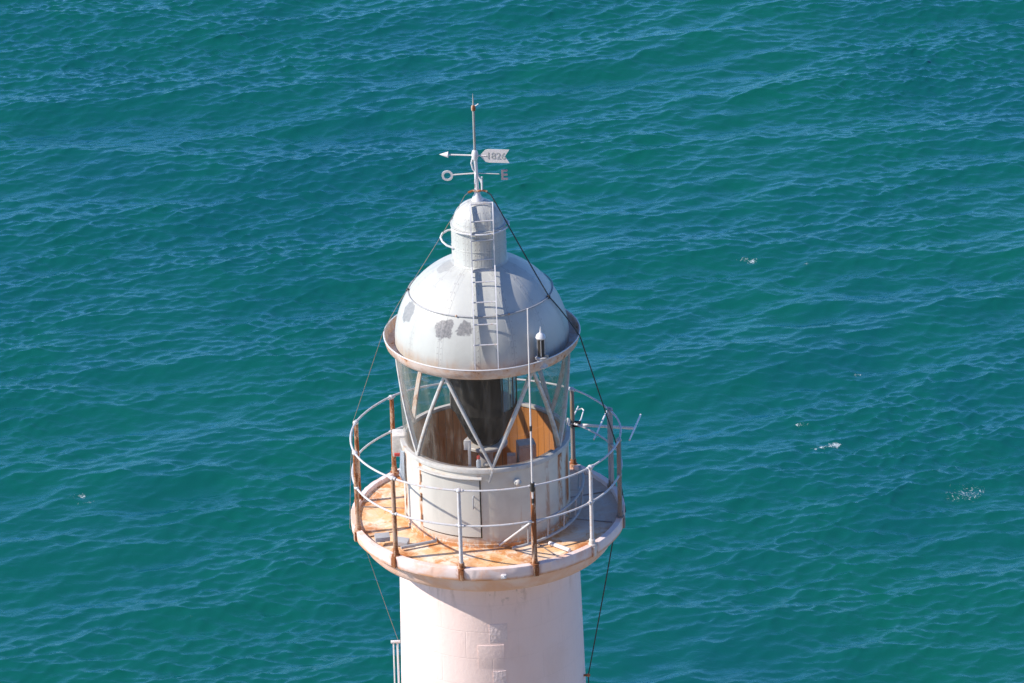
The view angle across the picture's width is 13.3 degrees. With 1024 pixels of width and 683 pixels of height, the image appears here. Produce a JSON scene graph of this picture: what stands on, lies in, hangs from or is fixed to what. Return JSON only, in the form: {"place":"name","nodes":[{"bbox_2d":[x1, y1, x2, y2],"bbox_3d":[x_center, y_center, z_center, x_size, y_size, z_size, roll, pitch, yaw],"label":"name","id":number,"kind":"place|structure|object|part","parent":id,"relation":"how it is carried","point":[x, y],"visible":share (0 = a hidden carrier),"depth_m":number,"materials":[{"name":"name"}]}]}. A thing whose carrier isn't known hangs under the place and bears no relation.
{"place":"outdoors","nodes":[
{"label":"outdoors","id":0,"kind":"place"},
{"bbox_2d":[0,0,1023,682],"bbox_3d":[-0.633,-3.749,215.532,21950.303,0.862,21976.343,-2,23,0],"label":"sea","id":1,"kind":"structure","parent":0,"point":[772,250],"depth_m":210.22,"materials":[{"name":"liquid"}]},
{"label":"headland","id":2,"kind":"structure","parent":0,"visible":0},
{"bbox_2d":[350,189,624,682],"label":"lighthouse","id":3,"kind":"object","parent":2,"relation":"on","point":[482,600],"visible":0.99,"depth_m":49.47,"materials":[{"name":"white paint"}]},
{"bbox_2d":[374,532,389,541],"bbox_3d":[-1.462,2.212,49.627,0.170,0.084,0.090,-5,24,-8],"label":"deck lamp","id":4,"kind":"object","parent":3,"relation":"attached to","point":[383,537],"visible":1,"depth_m":49.59,"materials":[{"name":"white metal"}]},
{"bbox_2d":[391,640,399,682],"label":"cable pipe","id":5,"kind":"object","parent":3,"relation":"attached to","point":[397,647],"visible":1,"depth_m":51.05,"materials":[{"name":"white metal"}]},
{"bbox_2d":[392,429,405,456],"bbox_3d":[-1.286,1.154,50.062,0.150,0.260,0.211,-2,23,0],"label":"junction box","id":6,"kind":"object","parent":3,"relation":"attached to","point":[397,434],"visible":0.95,"depth_m":49.98,"materials":[{"name":"white metal"}]},
{"bbox_2d":[399,449,404,480],"bbox_3d":[-1.244,1.398,49.897,0.052,0.380,0.192,-6,24,-10],"label":"cloth","id":7,"kind":"object","parent":3,"relation":"hanging from","point":[401,472],"visible":1,"depth_m":49.87,"materials":[{"name":"white fabric"}]},
{"bbox_2d":[398,537,409,546],"bbox_3d":[-1.246,2.260,49.609,0.170,0.084,0.090,6,25,18],"label":"deck lamp","id":8,"kind":"object","parent":3,"relation":"on","point":[402,541],"visible":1,"depth_m":49.58,"materials":[{"name":"white metal"}]},
{"bbox_2d":[350,193,467,638],"bbox_3d":[-1.177,0.899,49.904,1.485,5.528,0.424,5,24,16],"label":"lightning cable","id":9,"kind":"object","parent":3,"relation":"attached to","point":[363,390],"visible":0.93,"depth_m":49.92,"materials":[{"name":"brown metal"}]},
{"bbox_2d":[401,537,436,548],"bbox_3d":[-1.002,2.267,49.588,0.535,0.045,0.166,-18,28,-33],"label":"deck pipe","id":10,"kind":"object","parent":3,"relation":"on","point":[418,544],"visible":1,"depth_m":49.54,"materials":[{"name":"grey metal"}]},
{"bbox_2d":[419,471,480,536],"bbox_3d":[-0.712,1.831,49.422,0.759,0.710,0.101,10,26,25],"label":"door","id":11,"kind":"structure","parent":3,"relation":"in","point":[440,506],"depth_m":49.40,"materials":[{"name":"paint"}]},
{"bbox_2d":[464,440,470,465],"bbox_3d":[-0.467,1.626,49.679,0.180,1.130,0.180,-2,23,0],"label":"hook stand","id":12,"kind":"object","parent":3,"relation":"on","point":[467,444],"visible":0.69,"depth_m":49.48,"materials":[{"name":"white paint"}]},
{"bbox_2d":[439,94,508,192],"bbox_3d":[-0.423,-2.186,48.585,0.579,1.167,0.573,-18,28,-34],"label":"weather vane","id":13,"kind":"object","parent":3,"relation":"attached to","point":[492,155],"visible":1,"depth_m":48.63,"materials":[{"name":"white paint"}]},
{"bbox_2d":[476,455,480,467],"bbox_3d":[-0.373,1.340,49.150,0.055,0.142,0.056,-2,23,0],"label":"bottle","id":14,"kind":"object","parent":3,"relation":"on","point":[478,463],"visible":1,"depth_m":49.13,"materials":[{"name":"white plastic"}]},
{"bbox_2d":[449,376,516,466],"bbox_3d":[-0.305,0.977,49.948,0.780,2.100,0.780,-2,23,0],"label":"lighthouse lens","id":15,"kind":"object","parent":3,"relation":"in","point":[489,406],"visible":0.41,"depth_m":49.55,"materials":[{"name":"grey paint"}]},
{"bbox_2d":[507,438,535,464],"bbox_3d":[0.110,1.519,50.305,0.330,0.800,0.192,-6,24,-10],"label":"equipment cabinet","id":16,"kind":"object","parent":3,"relation":"on","point":[521,453],"visible":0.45,"depth_m":50.13,"materials":[{"name":"metal"}]},
{"bbox_3d":[0.175,1.549,50.230,0.173,0.740,0.008,-6,24,-10],"label":"door","id":17,"kind":"part","parent":16,"relation":"part of","materials":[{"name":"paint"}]},
{"bbox_2d":[527,308,534,503],"bbox_3d":[0.198,0.724,48.223,0.049,2.340,0.054,-2,23,0],"label":"whip aerial","id":18,"kind":"object","parent":3,"relation":"attached to","point":[532,486],"visible":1,"depth_m":48.30,"materials":[{"name":"white paint"}]},
{"bbox_2d":[535,326,548,368],"bbox_3d":[0.325,0.056,48.665,0.154,0.490,0.145,-2,23,0],"label":"beacon lamp","id":19,"kind":"object","parent":3,"relation":"on","point":[541,355],"visible":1,"depth_m":48.64,"materials":[{"name":"paint"}]},
{"bbox_2d":[512,465,584,548],"bbox_3d":[0.529,1.905,49.848,0.362,0.402,1.563,11,27,28],"label":"bent ladder","id":20,"kind":"object","parent":3,"relation":"on","point":[580,493],"visible":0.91,"depth_m":49.68,"materials":[{"name":"grey metal"}]},
{"bbox_2d":[487,192,625,682],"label":"lightning cable","id":21,"kind":"object","parent":3,"relation":"attached to","point":[600,398],"visible":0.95,"depth_m":49.75,"materials":[{"name":"black metal"}]},
{"bbox_2d":[548,541,570,551],"bbox_3d":[0.535,2.302,49.410,0.306,0.051,0.052,19,31,39],"label":"pipe offcut","id":22,"kind":"object","parent":3,"relation":"on","point":[559,546],"visible":1,"depth_m":49.39,"materials":[{"name":"white paint"}]},
{"bbox_2d":[565,406,641,440],"bbox_3d":[1.036,0.933,51.174,0.840,0.116,0.900,3,24,12],"label":"directional aerial","id":23,"kind":"object","parent":3,"relation":"attached to","point":[600,425],"visible":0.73,"depth_m":51.15,"materials":[{"name":"grey metal"}]}
]}

